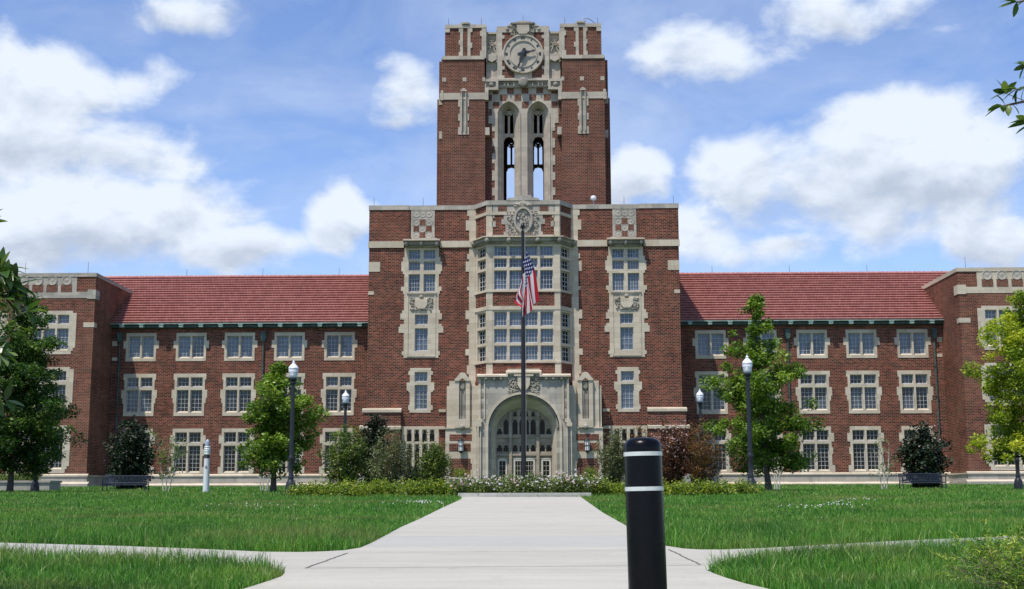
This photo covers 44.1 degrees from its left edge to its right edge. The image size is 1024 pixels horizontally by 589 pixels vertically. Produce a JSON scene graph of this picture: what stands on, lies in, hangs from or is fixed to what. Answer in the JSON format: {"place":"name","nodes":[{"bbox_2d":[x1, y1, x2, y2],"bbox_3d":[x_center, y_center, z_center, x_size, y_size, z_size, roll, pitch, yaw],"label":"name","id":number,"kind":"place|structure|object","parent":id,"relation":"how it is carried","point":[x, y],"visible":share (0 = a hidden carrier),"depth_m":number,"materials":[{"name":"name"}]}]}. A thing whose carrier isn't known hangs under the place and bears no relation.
{"place":"outdoors","nodes":[
{"label":"outdoors","id":0,"kind":"place"},
{"bbox_2d":[0,497,1022,588],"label":"path","id":1,"kind":"structure","parent":0,"point":[521,543],"depth_m":13.58,"materials":[{"name":"concrete"}]},
{"bbox_2d":[624,437,666,588],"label":"bollard","id":2,"kind":"object","parent":1,"relation":"on","point":[645,529],"visible":1,"depth_m":6.56,"materials":[{"name":"black plastic"}]},
{"bbox_2d":[0,0,1023,275],"label":"sky","id":3,"kind":"structure","parent":0,"point":[138,137],"materials":[{"name":"blue"}]},
{"bbox_2d":[0,483,1023,588],"bbox_3d":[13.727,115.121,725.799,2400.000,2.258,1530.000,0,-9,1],"label":"lawn","id":4,"kind":"structure","parent":0,"point":[444,503],"depth_m":17.71,"materials":[{"name":"plant"}]},
{"bbox_2d":[0,209,45,417],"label":"broadleaf tree","id":5,"kind":"object","parent":4,"relation":"on","point":[16,290],"visible":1,"depth_m":8.78,"materials":[{"name":"green plant"}]},
{"bbox_2d":[0,472,61,490],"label":"stone planter","id":6,"kind":"object","parent":4,"relation":"on","point":[21,483],"visible":0.54,"depth_m":59.81,"materials":[{"name":"stone"}]},
{"bbox_2d":[30,383,40,491],"bbox_3d":[-19.919,6.000,53.127,0.410,4.626,0.410,0,-9,1],"label":"street lamp","id":7,"kind":"object","parent":4,"relation":"on","point":[34,486],"visible":0.16,"depth_m":52.69,"materials":[{"name":"black metal"}]},
{"bbox_2d":[0,292,88,491],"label":"oak tree","id":8,"kind":"object","parent":4,"relation":"on","point":[26,373],"visible":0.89,"depth_m":50.01,"materials":[{"name":"green plant"}]},
{"bbox_2d":[102,475,149,490],"bbox_3d":[-16.395,8.053,53.744,1.845,0.735,0.651,0,-9,1],"label":"park bench","id":9,"kind":"object","parent":4,"relation":"on","point":[141,476],"visible":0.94,"depth_m":53.98,"materials":[{"name":"black metal"}]},
{"bbox_2d":[101,415,161,489],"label":"magnolia shrub","id":10,"kind":"object","parent":4,"relation":"on","point":[130,455],"visible":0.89,"depth_m":65.50,"materials":[{"name":"green plant"}]},
{"bbox_2d":[148,427,193,491],"bbox_3d":[-13.995,6.784,51.873,1.643,2.692,1.211,8,-12,-43],"label":"birch sapling","id":11,"kind":"object","parent":4,"relation":"on","point":[168,459],"visible":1,"depth_m":51.85,"materials":[{"name":"green plant"}]},
{"bbox_2d":[203,439,210,491],"bbox_3d":[-12.016,6.763,49.807,0.288,2.110,0.288,0,-9,1],"label":"call post","id":12,"kind":"object","parent":4,"relation":"on","point":[207,452],"visible":0.84,"depth_m":49.72,"materials":[{"name":"white metal"}]},
{"bbox_2d":[234,360,332,491],"bbox_3d":[-9.068,4.978,47.800,3.351,5.062,3.653,-8,-12,40],"label":"oak tree","id":13,"kind":"object","parent":4,"relation":"on","point":[271,447],"visible":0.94,"depth_m":47.44,"materials":[{"name":"green plant"}]},
{"bbox_2d":[285,360,298,494],"bbox_3d":[-7.558,4.557,43.483,0.410,4.626,0.410,0,-9,1],"label":"street lamp","id":14,"kind":"object","parent":4,"relation":"on","point":[293,368],"visible":0.91,"depth_m":43.44,"materials":[{"name":"black metal"}]},
{"bbox_2d":[283,479,325,496],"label":"groundcover plant","id":15,"kind":"object","parent":4,"relation":"on","point":[289,489],"visible":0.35,"depth_m":39.91,"materials":[{"name":"green plant"}]},
{"bbox_2d":[294,480,320,495],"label":"groundcover plant","id":16,"kind":"object","parent":4,"relation":"on","point":[307,491],"visible":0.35,"depth_m":39.60,"materials":[{"name":"green plant"}]},
{"bbox_2d":[306,476,349,495],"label":"groundcover plant","id":17,"kind":"object","parent":4,"relation":"on","point":[321,491],"visible":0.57,"depth_m":39.44,"materials":[{"name":"green plant"}]},
{"bbox_2d":[314,421,371,486],"bbox_3d":[-7.545,7.188,56.669,2.227,3.344,2.483,-9,-13,44],"label":"evergreen shrub","id":18,"kind":"object","parent":4,"relation":"on","point":[344,467],"visible":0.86,"depth_m":56.41,"materials":[{"name":"green plant"}]},
{"bbox_2d":[342,390,348,437],"bbox_3d":[-7.665,6.686,58.035,0.410,4.626,0.410,0,-9,1],"label":"street lamp","id":19,"kind":"object","parent":4,"relation":"on","point":[345,397],"visible":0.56,"depth_m":58.19,"materials":[{"name":"black metal"}]},
{"bbox_2d":[330,477,375,497],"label":"groundcover plant","id":20,"kind":"object","parent":4,"relation":"on","point":[353,491],"visible":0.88,"depth_m":38.90,"materials":[{"name":"green plant"}]},
{"bbox_2d":[351,477,388,495],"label":"groundcover plant","id":21,"kind":"object","parent":4,"relation":"on","point":[374,490],"visible":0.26,"depth_m":40.47,"materials":[{"name":"green plant"}]},
{"bbox_2d":[358,413,389,485],"bbox_3d":[-6.694,7.563,60.655,1.852,3.799,1.970,0,-9,1],"label":"evergreen shrub","id":22,"kind":"object","parent":4,"relation":"on","point":[378,422],"visible":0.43,"depth_m":60.59,"materials":[{"name":"green plant"}]},
{"bbox_2d":[369,477,402,494],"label":"groundcover plant","id":23,"kind":"object","parent":4,"relation":"on","point":[384,488],"visible":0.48,"depth_m":40.58,"materials":[{"name":"green plant"}]},
{"bbox_2d":[363,423,420,486],"bbox_3d":[-5.172,7.069,54.817,2.439,2.972,2.451,4,-10,-23],"label":"olive shrub","id":24,"kind":"object","parent":4,"relation":"on","point":[393,461],"visible":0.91,"depth_m":54.51,"materials":[{"name":"green plant"}]},
{"bbox_2d":[389,476,429,496],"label":"groundcover plant","id":25,"kind":"object","parent":4,"relation":"on","point":[413,487],"visible":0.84,"depth_m":39.19,"materials":[{"name":"green plant"}]},
{"bbox_2d":[404,464,421,482],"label":"evergreen shrub","id":26,"kind":"object","parent":4,"relation":"on","point":[414,475],"visible":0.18,"depth_m":57.30,"materials":[{"name":"green plant"}]},
{"bbox_2d":[414,432,454,484],"bbox_3d":[-3.527,7.335,55.545,2.125,2.659,1.880,0,-9,1],"label":"evergreen shrub","id":27,"kind":"object","parent":4,"relation":"on","point":[437,460],"visible":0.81,"depth_m":55.27,"materials":[{"name":"green plant"}]},
{"bbox_2d":[422,475,458,494],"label":"groundcover plant","id":28,"kind":"object","parent":4,"relation":"on","point":[434,484],"visible":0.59,"depth_m":39.80,"materials":[{"name":"green plant"}]},
{"bbox_2d":[444,472,477,495],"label":"rose bush","id":29,"kind":"object","parent":4,"relation":"on","point":[460,484],"visible":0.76,"depth_m":38.46,"materials":[{"name":"green plant"}]},
{"bbox_2d":[465,469,496,492],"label":"rose bush","id":30,"kind":"object","parent":4,"relation":"on","point":[477,489],"visible":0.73,"depth_m":38.36,"materials":[{"name":"green plant"}]},
{"bbox_2d":[479,472,522,492],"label":"rose bush","id":31,"kind":"object","parent":4,"relation":"on","point":[498,486],"visible":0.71,"depth_m":38.44,"materials":[{"name":"green plant"}]},
{"bbox_2d":[493,473,517,491],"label":"rose bush","id":32,"kind":"object","parent":4,"relation":"on","point":[507,477],"visible":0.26,"depth_m":39.35,"materials":[{"name":"green plant"}]},
{"bbox_2d":[0,18,1023,486],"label":"university hall","id":33,"kind":"structure","parent":4,"relation":"on","point":[416,332],"depth_m":105.08,"materials":[{"name":"brick"}]},
{"bbox_2d":[6,425,70,472],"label":"window","id":34,"kind":"structure","parent":33,"relation":"in","point":[62,465],"depth_m":101.45,"materials":[{"name":"stone"}]},
{"bbox_2d":[14,311,76,353],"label":"window","id":35,"kind":"structure","parent":33,"relation":"in","point":[64,327],"depth_m":103.13,"materials":[{"name":"stone"}]},
{"bbox_2d":[39,367,73,408],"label":"window","id":36,"kind":"structure","parent":33,"relation":"in","point":[66,379],"depth_m":102.37,"materials":[{"name":"stone"}]},
{"bbox_2d":[119,429,154,474],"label":"window","id":37,"kind":"structure","parent":33,"relation":"in","point":[150,437],"depth_m":106.06,"materials":[{"name":"stone"}]},
{"bbox_2d":[121,374,156,415],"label":"window","id":38,"kind":"structure","parent":33,"relation":"in","point":[138,396],"depth_m":106.76,"materials":[{"name":"stone"}]},
{"bbox_2d":[123,333,158,360],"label":"window","id":39,"kind":"structure","parent":33,"relation":"in","point":[138,346],"depth_m":107.42,"materials":[{"name":"stone"}]},
{"bbox_2d":[169,429,205,473],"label":"window","id":40,"kind":"structure","parent":33,"relation":"in","point":[195,439],"depth_m":105.93,"materials":[{"name":"stone"}]},
{"bbox_2d":[171,374,206,415],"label":"window","id":41,"kind":"structure","parent":33,"relation":"in","point":[189,394],"depth_m":106.66,"materials":[{"name":"stone"}]},
{"bbox_2d":[173,333,208,360],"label":"window","id":42,"kind":"structure","parent":33,"relation":"in","point":[189,346],"depth_m":107.34,"materials":[{"name":"stone"}]},
{"bbox_2d":[218,428,253,473],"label":"window","id":43,"kind":"structure","parent":33,"relation":"in","point":[230,438],"depth_m":105.88,"materials":[{"name":"stone"}]},
{"bbox_2d":[220,373,255,415],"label":"window","id":44,"kind":"structure","parent":33,"relation":"in","point":[238,388],"depth_m":106.63,"materials":[{"name":"stone"}]},
{"bbox_2d":[222,332,257,360],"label":"window","id":45,"kind":"structure","parent":33,"relation":"in","point":[237,346],"depth_m":107.26,"materials":[{"name":"stone"}]},
{"bbox_2d":[272,332,306,360],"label":"window","id":46,"kind":"structure","parent":33,"relation":"in","point":[288,346],"depth_m":107.15,"materials":[{"name":"stone"}]},
{"bbox_2d":[276,432,304,473],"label":"window","id":47,"kind":"structure","parent":33,"relation":"in","point":[285,464],"depth_m":105.62,"materials":[{"name":"stone"}]},
{"bbox_2d":[284,373,305,413],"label":"window","id":48,"kind":"structure","parent":33,"relation":"in","point":[301,376],"depth_m":106.58,"materials":[{"name":"stone"}]},
{"bbox_2d":[319,428,355,473],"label":"window","id":49,"kind":"structure","parent":33,"relation":"in","point":[326,431],"depth_m":105.78,"materials":[{"name":"stone"}]},
{"bbox_2d":[321,373,356,414],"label":"window","id":50,"kind":"structure","parent":33,"relation":"in","point":[335,384],"depth_m":106.45,"materials":[{"name":"stone"}]},
{"bbox_2d":[322,332,356,359],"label":"window","id":51,"kind":"structure","parent":33,"relation":"in","point":[336,345],"depth_m":107.08,"materials":[{"name":"stone"}]},
{"bbox_2d":[401,426,438,474],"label":"window","id":52,"kind":"structure","parent":33,"relation":"in","point":[410,432],"depth_m":100.66,"materials":[{"name":"stone"}]},
{"bbox_2d":[407,368,433,412],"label":"window","id":53,"kind":"structure","parent":33,"relation":"in","point":[420,387],"depth_m":101.28,"materials":[{"name":"stone"}]},
{"bbox_2d":[399,248,442,357],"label":"window","id":54,"kind":"structure","parent":33,"relation":"in","point":[421,268],"depth_m":102.30,"materials":[{"name":"stone"}]},
{"bbox_2d":[476,245,485,291],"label":"window","id":55,"kind":"structure","parent":33,"relation":"in","point":[480,251],"depth_m":102.22,"materials":[{"name":"stone"}]},
{"bbox_2d":[476,310,485,362],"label":"window","id":56,"kind":"structure","parent":33,"relation":"in","point":[480,316],"depth_m":101.35,"materials":[{"name":"stone"}]},
{"bbox_2d":[493,244,553,289],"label":"window","id":57,"kind":"structure","parent":33,"relation":"in","point":[506,257],"depth_m":101.20,"materials":[{"name":"glass"}]},
{"bbox_2d":[493,310,554,360],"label":"window","id":58,"kind":"structure","parent":33,"relation":"in","point":[540,324],"depth_m":100.32,"materials":[{"name":"glass"}]},
{"bbox_2d":[561,244,571,291],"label":"window","id":59,"kind":"structure","parent":33,"relation":"in","point":[566,283],"depth_m":102.07,"materials":[{"name":"stone"}]},
{"bbox_2d":[561,310,571,361],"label":"window","id":60,"kind":"structure","parent":33,"relation":"in","point":[566,316],"depth_m":101.20,"materials":[{"name":"stone"}]},
{"bbox_2d":[605,246,649,356],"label":"window","id":61,"kind":"structure","parent":33,"relation":"in","point":[625,266],"depth_m":101.97,"materials":[{"name":"stone"}]},
{"bbox_2d":[614,367,641,411],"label":"window","id":62,"kind":"structure","parent":33,"relation":"in","point":[628,386],"depth_m":100.96,"materials":[{"name":"stone"}]},
{"bbox_2d":[610,426,646,471],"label":"window","id":63,"kind":"structure","parent":33,"relation":"in","point":[625,429],"depth_m":100.39,"materials":[{"name":"stone"}]},
{"bbox_2d":[692,330,728,358],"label":"window","id":64,"kind":"structure","parent":33,"relation":"in","point":[707,343],"depth_m":106.48,"materials":[{"name":"stone"}]},
{"bbox_2d":[694,371,727,413],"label":"window","id":65,"kind":"structure","parent":33,"relation":"in","point":[711,404],"depth_m":105.80,"materials":[{"name":"stone"}]},
{"bbox_2d":[695,428,731,472],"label":"window","id":66,"kind":"structure","parent":33,"relation":"in","point":[721,439],"depth_m":105.06,"materials":[{"name":"stone"}]},
{"bbox_2d":[743,330,778,352],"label":"window","id":67,"kind":"structure","parent":33,"relation":"in","point":[769,335],"depth_m":106.40,"materials":[{"name":"stone"}]},
{"bbox_2d":[794,330,829,357],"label":"window","id":68,"kind":"structure","parent":33,"relation":"in","point":[810,343],"depth_m":106.30,"materials":[{"name":"stone"}]},
{"bbox_2d":[796,371,831,413],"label":"window","id":69,"kind":"structure","parent":33,"relation":"in","point":[816,385],"depth_m":105.66,"materials":[{"name":"stone"}]},
{"bbox_2d":[797,426,834,472],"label":"window","id":70,"kind":"structure","parent":33,"relation":"in","point":[822,441],"depth_m":104.90,"materials":[{"name":"stone"}]},
{"bbox_2d":[843,329,879,357],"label":"window","id":71,"kind":"structure","parent":33,"relation":"in","point":[860,343],"depth_m":106.22,"materials":[{"name":"stone"}]},
{"bbox_2d":[845,371,881,413],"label":"window","id":72,"kind":"structure","parent":33,"relation":"in","point":[863,392],"depth_m":105.57,"materials":[{"name":"stone"}]},
{"bbox_2d":[847,426,885,472],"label":"window","id":73,"kind":"structure","parent":33,"relation":"in","point":[861,438],"depth_m":104.85,"materials":[{"name":"stone"}]},
{"bbox_2d":[894,329,930,357],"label":"window","id":74,"kind":"structure","parent":33,"relation":"in","point":[911,343],"depth_m":106.14,"materials":[{"name":"stone"}]},
{"bbox_2d":[897,370,932,412],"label":"window","id":75,"kind":"structure","parent":33,"relation":"in","point":[914,391],"depth_m":105.49,"materials":[{"name":"stone"}]},
{"bbox_2d":[899,426,935,471],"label":"window","id":76,"kind":"structure","parent":33,"relation":"in","point":[904,429],"depth_m":104.88,"materials":[{"name":"stone"}]},
{"bbox_2d":[977,306,1023,349],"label":"window","id":77,"kind":"structure","parent":33,"relation":"in","point":[985,313],"depth_m":101.70,"materials":[{"name":"stone"}]},
{"bbox_2d":[981,363,1023,405],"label":"window","id":78,"kind":"structure","parent":33,"relation":"in","point":[986,398],"depth_m":100.87,"materials":[{"name":"stone"}]},
{"bbox_2d":[984,422,1023,469],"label":"window","id":79,"kind":"structure","parent":33,"relation":"in","point":[995,465],"depth_m":100.00,"materials":[{"name":"stone"}]},
{"bbox_2d":[496,475,529,492],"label":"rose bush","id":80,"kind":"object","parent":4,"relation":"on","point":[513,485],"visible":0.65,"depth_m":38.84,"materials":[{"name":"green plant"}]},
{"bbox_2d":[520,224,525,482],"bbox_3d":[0.368,2.066,41.470,0.400,8.954,0.400,0,-9,1],"label":"flagpole","id":81,"kind":"object","parent":4,"relation":"on","point":[523,414],"visible":0.62,"depth_m":41.29,"materials":[{"name":"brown metal"}]},
{"bbox_2d":[514,250,538,316],"bbox_3d":[0.479,-0.396,41.717,0.823,2.328,0.259,0,-9,1],"label":"flag","id":82,"kind":"object","parent":81,"relation":"attached to","point":[528,288],"visible":1,"depth_m":41.73,"materials":[{"name":"fabric"}]},
{"bbox_2d":[458,493,590,496],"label":"bed kerb","id":83,"kind":"structure","parent":4,"relation":"on","point":[514,494],"depth_m":38.01,"materials":[{"name":"concrete"}]},
{"bbox_2d":[510,470,546,492],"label":"rose bush","id":84,"kind":"object","parent":4,"relation":"on","point":[530,482],"visible":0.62,"depth_m":38.91,"materials":[{"name":"green plant"}]},
{"bbox_2d":[206,497,875,507],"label":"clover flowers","id":85,"kind":"object","parent":4,"relation":"on","point":[778,506],"visible":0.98,"depth_m":29.43,"materials":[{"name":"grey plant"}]},
{"bbox_2d":[525,471,569,492],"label":"rose bush","id":86,"kind":"object","parent":4,"relation":"on","point":[535,487],"visible":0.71,"depth_m":38.65,"materials":[{"name":"green plant"}]},
{"bbox_2d":[548,471,583,492],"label":"rose bush","id":87,"kind":"object","parent":4,"relation":"on","point":[566,482],"visible":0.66,"depth_m":38.77,"materials":[{"name":"green plant"}]},
{"bbox_2d":[561,467,601,493],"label":"rose bush","id":88,"kind":"object","parent":4,"relation":"on","point":[577,488],"visible":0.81,"depth_m":38.67,"materials":[{"name":"green plant"}]},
{"bbox_2d":[580,469,608,494],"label":"rose bush","id":89,"kind":"object","parent":4,"relation":"on","point":[593,483],"visible":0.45,"depth_m":39.50,"materials":[{"name":"green plant"}]},
{"bbox_2d":[582,472,612,495],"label":"groundcover plant","id":90,"kind":"object","parent":4,"relation":"on","point":[601,484],"visible":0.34,"depth_m":39.48,"materials":[{"name":"green plant"}]},
{"bbox_2d":[590,427,627,487],"bbox_3d":[4.396,7.218,55.511,1.895,2.796,1.886,8,-12,-42],"label":"olive shrub","id":91,"kind":"object","parent":4,"relation":"on","point":[615,457],"visible":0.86,"depth_m":55.17,"materials":[{"name":"green plant"}]},
{"bbox_2d":[607,482,624,494],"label":"groundcover plant","id":92,"kind":"object","parent":4,"relation":"on","point":[618,490],"visible":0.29,"depth_m":39.56,"materials":[{"name":"green plant"}]},
{"bbox_2d":[651,418,691,484],"bbox_3d":[6.926,6.995,55.479,1.972,3.284,2.481,-3,-9,15],"label":"bronze shrub","id":93,"kind":"object","parent":4,"relation":"on","point":[674,454],"visible":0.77,"depth_m":54.98,"materials":[{"name":"brown plant"}]},
{"bbox_2d":[663,479,687,495],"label":"groundcover plant","id":94,"kind":"object","parent":4,"relation":"on","point":[671,486],"visible":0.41,"depth_m":38.67,"materials":[{"name":"green plant"}]},
{"bbox_2d":[663,481,705,495],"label":"groundcover plant","id":95,"kind":"object","parent":4,"relation":"on","point":[691,490],"visible":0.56,"depth_m":38.54,"materials":[{"name":"green plant"}]},
{"bbox_2d":[675,477,716,495],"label":"groundcover plant","id":96,"kind":"object","parent":4,"relation":"on","point":[703,484],"visible":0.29,"depth_m":39.40,"materials":[{"name":"green plant"}]},
{"bbox_2d":[696,389,703,476],"bbox_3d":[8.650,6.624,57.915,0.410,4.626,0.410,0,-9,1],"label":"street lamp","id":97,"kind":"object","parent":4,"relation":"on","point":[699,395],"visible":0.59,"depth_m":58.07,"materials":[{"name":"black metal"}]},
{"bbox_2d":[683,418,724,484],"bbox_3d":[8.328,6.944,55.510,2.168,3.364,2.617,0,-9,1],"label":"bronze shrub","id":98,"kind":"object","parent":4,"relation":"on","point":[701,469],"visible":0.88,"depth_m":55.18,"materials":[{"name":"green plant"}]},
{"bbox_2d":[701,478,740,495],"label":"groundcover plant","id":99,"kind":"object","parent":4,"relation":"on","point":[725,487],"visible":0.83,"depth_m":39.43,"materials":[{"name":"green plant"}]},
{"bbox_2d":[742,355,755,488],"bbox_3d":[8.095,4.413,43.188,0.420,4.741,0.420,0,-9,1],"label":"street lamp","id":100,"kind":"object","parent":4,"relation":"on","point":[747,365],"visible":0.91,"depth_m":43.16,"materials":[{"name":"black metal"}]},
{"bbox_2d":[728,477,770,494],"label":"groundcover plant","id":101,"kind":"object","parent":4,"relation":"on","point":[743,486],"visible":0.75,"depth_m":40.06,"materials":[{"name":"green plant"}]},
{"bbox_2d":[699,293,825,490],"bbox_3d":[9.511,3.695,48.064,4.087,7.592,4.346,5,-10,-28],"label":"oak tree","id":102,"kind":"object","parent":4,"relation":"on","point":[770,410],"visible":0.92,"depth_m":47.49,"materials":[{"name":"green plant"}]},
{"bbox_2d":[867,434,898,488],"bbox_3d":[15.604,6.990,53.304,1.230,2.533,1.037,0,-9,1],"label":"birch sapling","id":103,"kind":"object","parent":4,"relation":"on","point":[885,471],"visible":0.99,"depth_m":53.22,"materials":[{"name":"green plant"}]},
{"bbox_2d":[898,473,946,488],"bbox_3d":[17.216,7.865,53.090,1.828,0.735,0.651,0,-9,1],"label":"park bench","id":104,"kind":"object","parent":4,"relation":"on","point":[918,480],"visible":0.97,"depth_m":53.31,"materials":[{"name":"black metal"}]},
{"bbox_2d":[892,418,953,488],"bbox_3d":[19.233,7.494,59.151,2.796,3.402,2.613,-3,-10,20],"label":"magnolia shrub","id":105,"kind":"object","parent":4,"relation":"on","point":[919,455],"visible":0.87,"depth_m":58.90,"materials":[{"name":"green plant"}]},
{"bbox_2d":[920,517,1023,588],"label":"yew bush","id":106,"kind":"object","parent":4,"relation":"on","point":[1003,569],"visible":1,"depth_m":8.46,"materials":[{"name":"green plant"}]},
{"bbox_2d":[959,288,1023,464],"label":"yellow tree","id":107,"kind":"object","parent":4,"relation":"on","point":[1012,426],"visible":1,"depth_m":49.37,"materials":[{"name":"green plant"}]},
{"bbox_2d":[986,0,1023,134],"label":"broadleaf tree","id":108,"kind":"object","parent":4,"relation":"on","point":[1005,88],"visible":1,"depth_m":8.88,"materials":[{"name":"green plant"}]},
{"bbox_2d":[1011,389,1023,488],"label":"street lamp","id":109,"kind":"object","parent":4,"relation":"on","point":[1018,482],"visible":0.28,"depth_m":52.99,"materials":[{"name":"black metal"}]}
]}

